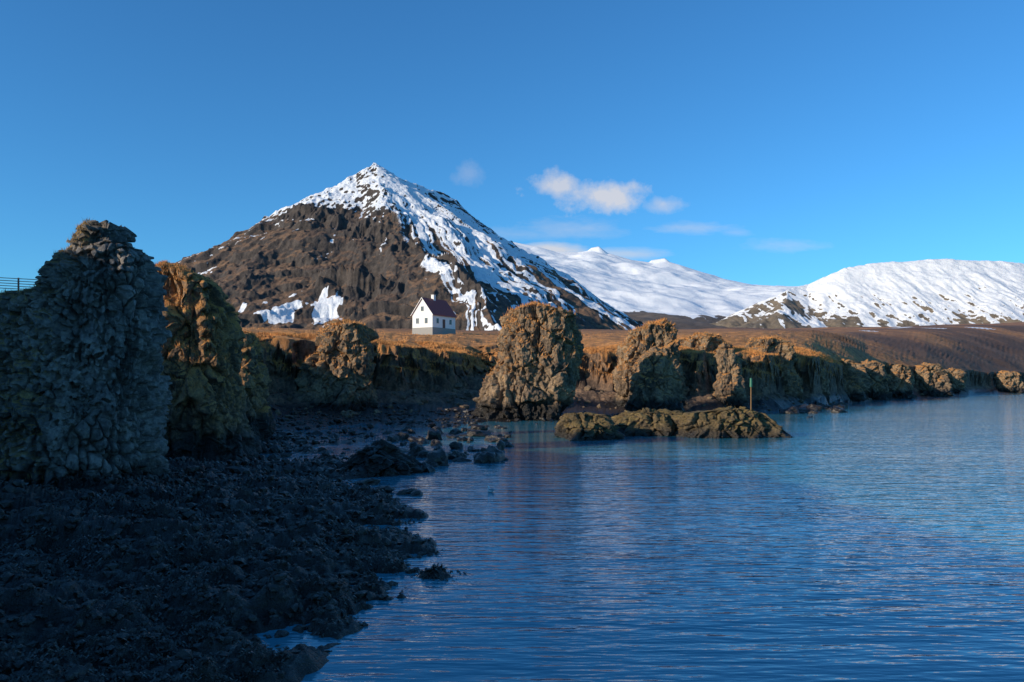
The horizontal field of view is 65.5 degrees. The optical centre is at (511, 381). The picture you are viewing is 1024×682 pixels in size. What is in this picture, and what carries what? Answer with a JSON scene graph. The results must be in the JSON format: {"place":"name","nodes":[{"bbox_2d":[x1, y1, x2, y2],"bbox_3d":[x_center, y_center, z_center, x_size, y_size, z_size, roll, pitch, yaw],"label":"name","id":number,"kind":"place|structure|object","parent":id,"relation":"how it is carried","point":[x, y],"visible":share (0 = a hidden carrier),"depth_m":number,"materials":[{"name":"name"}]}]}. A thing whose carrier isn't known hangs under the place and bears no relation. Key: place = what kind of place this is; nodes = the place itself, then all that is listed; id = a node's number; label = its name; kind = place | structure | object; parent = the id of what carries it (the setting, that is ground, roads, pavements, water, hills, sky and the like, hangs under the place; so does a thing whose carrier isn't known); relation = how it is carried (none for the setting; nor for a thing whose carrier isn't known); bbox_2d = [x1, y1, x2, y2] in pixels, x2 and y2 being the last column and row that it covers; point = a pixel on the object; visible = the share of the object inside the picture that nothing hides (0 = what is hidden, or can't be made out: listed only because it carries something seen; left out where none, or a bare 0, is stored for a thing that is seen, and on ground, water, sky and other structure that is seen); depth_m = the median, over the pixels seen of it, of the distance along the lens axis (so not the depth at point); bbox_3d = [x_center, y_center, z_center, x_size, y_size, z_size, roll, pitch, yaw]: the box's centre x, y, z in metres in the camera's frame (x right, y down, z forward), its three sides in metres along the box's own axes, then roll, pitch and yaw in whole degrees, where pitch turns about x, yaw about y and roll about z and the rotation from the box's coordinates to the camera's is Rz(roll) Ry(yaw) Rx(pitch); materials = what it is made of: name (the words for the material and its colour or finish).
{"place":"outdoors","nodes":[
{"label":"outdoors","id":0,"kind":"place"},
{"bbox_2d":[170,163,645,330],"bbox_3d":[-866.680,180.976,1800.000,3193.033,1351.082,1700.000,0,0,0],"label":"mountain","id":1,"kind":"structure","parent":0,"point":[375,245],"depth_m":1415.32,"materials":[{"name":"brown stone"}]},
{"bbox_2d":[412,300,454,328],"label":"walls","id":2,"kind":"structure","parent":0,"point":[420,314],"depth_m":195.47,"materials":[{"name":"white paint"}]},
{"bbox_2d":[422,297,456,317],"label":"roof","id":3,"kind":"structure","parent":2,"relation":"attached to","point":[440,307],"depth_m":197.82,"materials":[{"name":"black metal"}]},
{"bbox_2d":[0,322,1023,681],"bbox_3d":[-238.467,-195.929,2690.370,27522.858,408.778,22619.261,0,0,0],"label":"terrain","id":4,"kind":"structure","parent":0,"point":[980,354],"depth_m":27.79,"materials":[{"name":"brown soil"}]},
{"bbox_2d":[0,277,38,289],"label":"metal fence","id":5,"kind":"object","parent":4,"relation":"on","point":[18,283],"visible":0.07,"depth_m":52.78,"materials":[{"name":"metal"}]},
{"bbox_2d":[0,220,174,485],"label":"basalt sea stack","id":6,"kind":"object","parent":4,"relation":"on","point":[107,399],"visible":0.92,"depth_m":31.26,"materials":[{"name":"grey stone"}]},
{"bbox_2d":[0,218,94,481],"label":"dry grass","id":7,"kind":"structure","parent":6,"relation":"on","point":[77,230],"depth_m":30.81,"materials":[{"name":"brown plant"}]},
{"bbox_2d":[156,262,261,462],"bbox_3d":[-20.156,-1.029,50.376,8.362,12.782,8.196,0,0,0],"label":"basalt sea stack","id":8,"kind":"object","parent":4,"relation":"on","point":[201,425],"visible":0.61,"depth_m":48.04,"materials":[{"name":"brown stone"}]},
{"bbox_2d":[154,259,249,407],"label":"dry grass","id":9,"kind":"structure","parent":8,"relation":"on","point":[163,263],"depth_m":48.42,"materials":[{"name":"brown plant"}]},
{"bbox_2d":[0,442,466,681],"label":"seaweed","id":10,"kind":"object","parent":4,"relation":"on","point":[97,638],"visible":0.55,"depth_m":19.05,"materials":[{"name":"brown plant"}]},
{"bbox_2d":[238,332,275,441],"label":"basalt sea stack","id":11,"kind":"object","parent":4,"relation":"on","point":[261,423],"visible":0.59,"depth_m":65.25,"materials":[{"name":"stone"}]},
{"bbox_2d":[241,330,270,411],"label":"dry grass","id":12,"kind":"structure","parent":11,"relation":"on","point":[255,335],"depth_m":65.94,"materials":[{"name":"brown plant"}]},
{"bbox_2d":[0,391,622,681],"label":"beach stones","id":13,"kind":"object","parent":4,"relation":"on","point":[38,581],"visible":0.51,"depth_m":20.27,"materials":[{"name":"grey stone"}]},
{"bbox_2d":[293,320,381,410],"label":"basalt sea stack","id":14,"kind":"object","parent":4,"relation":"on","point":[352,391],"visible":0.87,"depth_m":109.08,"materials":[{"name":"brown stone"}]},
{"bbox_2d":[293,318,378,392],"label":"dry grass","id":15,"kind":"structure","parent":14,"relation":"on","point":[342,321],"depth_m":109.98,"materials":[{"name":"brown plant"}]},
{"bbox_2d":[342,439,425,477],"bbox_3d":[-7.242,4.617,44.104,6.484,2.888,6.534,0,0,0],"label":"tidal reef","id":16,"kind":"object","parent":4,"relation":"on","point":[383,458],"visible":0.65,"depth_m":42.94},
{"bbox_2d":[412,327,455,334],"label":"plinth","id":17,"kind":"structure","parent":4,"relation":"on","point":[430,330],"depth_m":195.41,"materials":[{"name":"concrete"}]},
{"bbox_2d":[243,327,843,380],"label":"dry grass","id":18,"kind":"structure","parent":4,"relation":"on","point":[309,335],"depth_m":141.75,"materials":[{"name":"brown plant"}]},
{"bbox_2d":[267,377,923,418],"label":"beach cobbles","id":19,"kind":"object","parent":4,"relation":"on","point":[350,413],"visible":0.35,"depth_m":118.90,"materials":[{"name":"stone"}]},
{"bbox_2d":[615,317,685,379],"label":"dry grass","id":20,"kind":"structure","parent":4,"relation":"on","point":[658,321],"depth_m":132.37,"materials":[{"name":"brown plant"}]},
{"bbox_2d":[612,320,689,406],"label":"basalt sea stack","id":21,"kind":"object","parent":4,"relation":"on","point":[621,396],"visible":0.53,"depth_m":131.51,"materials":[{"name":"brown stone"}]},
{"bbox_2d":[624,346,684,410],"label":"basalt sea stack","id":22,"kind":"object","parent":4,"relation":"on","point":[655,382],"visible":0.96,"depth_m":118.86,"materials":[{"name":"stone"}]},
{"bbox_2d":[677,331,733,348],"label":"dry grass","id":23,"kind":"structure","parent":4,"relation":"on","point":[684,337],"depth_m":147.85,"materials":[{"name":"brown plant"}]},
{"bbox_2d":[678,333,732,351],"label":"basalt sea stack","id":24,"kind":"object","parent":4,"relation":"on","point":[708,344],"visible":0.23,"depth_m":147.11,"materials":[{"name":"brown stone"}]},
{"bbox_2d":[0,0,1023,292],"label":"sky","id":25,"kind":"structure","parent":0,"point":[755,142],"materials":[{"name":"blue"}]},
{"bbox_2d":[254,393,1023,681],"bbox_3d":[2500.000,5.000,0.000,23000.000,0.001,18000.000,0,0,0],"label":"sea","id":26,"kind":"structure","parent":0,"point":[876,541],"depth_m":22.63,"materials":[{"name":"blue liquid"}]},
{"bbox_2d":[471,304,583,420],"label":"basalt sea stack","id":27,"kind":"object","parent":26,"relation":"in","point":[548,392],"visible":0.97,"depth_m":102.94,"materials":[{"name":"brown stone"}]},
{"bbox_2d":[482,300,583,391],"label":"dry grass","id":28,"kind":"structure","parent":27,"relation":"on","point":[533,302],"depth_m":104.06,"materials":[{"name":"brown plant"}]},
{"bbox_2d":[554,412,624,440],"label":"tidal reef","id":29,"kind":"object","parent":26,"relation":"in","point":[585,426],"visible":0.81,"depth_m":69.07},
{"bbox_2d":[353,401,847,495],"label":"skerry rocks","id":30,"kind":"object","parent":26,"relation":"in","point":[438,456],"visible":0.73,"depth_m":60.77,"materials":[{"name":"grey stone"}]},
{"bbox_2d":[611,407,685,436],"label":"tidal reef","id":31,"kind":"object","parent":26,"relation":"in","point":[647,421],"visible":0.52,"depth_m":73.56},
{"bbox_2d":[710,348,748,407],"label":"basalt sea stack","id":32,"kind":"object","parent":26,"relation":"in","point":[728,388],"visible":0.88,"depth_m":132.57,"materials":[{"name":"stone"}]},
{"bbox_2d":[672,405,792,438],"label":"tidal reef","id":33,"kind":"object","parent":26,"relation":"in","point":[731,422],"visible":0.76,"depth_m":71.18},
{"bbox_2d":[750,378,751,410],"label":"marker pole","id":34,"kind":"object","parent":33,"relation":"on","point":[751,394],"visible":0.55,"depth_m":72.95,"materials":[{"name":"wood"}]},
{"bbox_2d":[745,336,803,398],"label":"basalt sea stack","id":35,"kind":"object","parent":26,"relation":"in","point":[793,388],"visible":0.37,"depth_m":153.22,"materials":[{"name":"brown stone"}]},
{"bbox_2d":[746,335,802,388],"bbox_3d":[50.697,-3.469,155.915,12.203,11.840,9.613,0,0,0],"label":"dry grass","id":36,"kind":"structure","parent":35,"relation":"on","point":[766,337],"depth_m":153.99,"materials":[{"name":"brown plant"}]},
{"bbox_2d":[820,362,829,402],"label":"basalt sea stack","id":37,"kind":"object","parent":26,"relation":"in","point":[825,384],"visible":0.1,"depth_m":169.15,"materials":[{"name":"stone"}]},
{"bbox_2d":[838,359,870,400],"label":"basalt sea stack","id":38,"kind":"object","parent":26,"relation":"in","point":[857,378],"visible":0.43,"depth_m":197.19,"materials":[{"name":"brown stone"}]},
{"bbox_2d":[859,359,891,399],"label":"basalt sea stack","id":39,"kind":"object","parent":26,"relation":"in","point":[880,377],"visible":0.66,"depth_m":214.42,"materials":[{"name":"brown stone"}]},
{"bbox_2d":[887,364,916,398],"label":"basalt sea stack","id":40,"kind":"object","parent":26,"relation":"in","point":[901,383],"visible":0.93,"depth_m":233.30,"materials":[{"name":"brown stone"}]},
{"bbox_2d":[914,362,953,396],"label":"basalt sea stack","id":41,"kind":"object","parent":26,"relation":"in","point":[932,379],"visible":0.88,"depth_m":258.79,"materials":[{"name":"brown stone"}]},
{"bbox_2d":[946,367,966,392],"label":"basalt sea stack","id":42,"kind":"object","parent":26,"relation":"in","point":[958,379],"visible":0.5,"depth_m":292.58,"materials":[{"name":"brown stone"}]},
{"bbox_2d":[994,370,1023,392],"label":"basalt sea stack","id":43,"kind":"object","parent":26,"relation":"in","point":[1009,381],"visible":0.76,"depth_m":347.19,"materials":[{"name":"brown stone"}]},
{"bbox_2d":[513,242,797,328],"bbox_3d":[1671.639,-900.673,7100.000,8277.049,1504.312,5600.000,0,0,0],"label":"glacier","id":44,"kind":"object","parent":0,"point":[681,296],"visible":0.31,"depth_m":6420.88,"materials":[{"name":"white snow"}]},
{"bbox_2d":[710,259,1023,328],"bbox_3d":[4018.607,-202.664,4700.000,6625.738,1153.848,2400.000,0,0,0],"label":"snowy mountain","id":45,"kind":"structure","parent":0,"point":[921,292],"depth_m":4641.07,"materials":[{"name":"white snow"}]}
]}

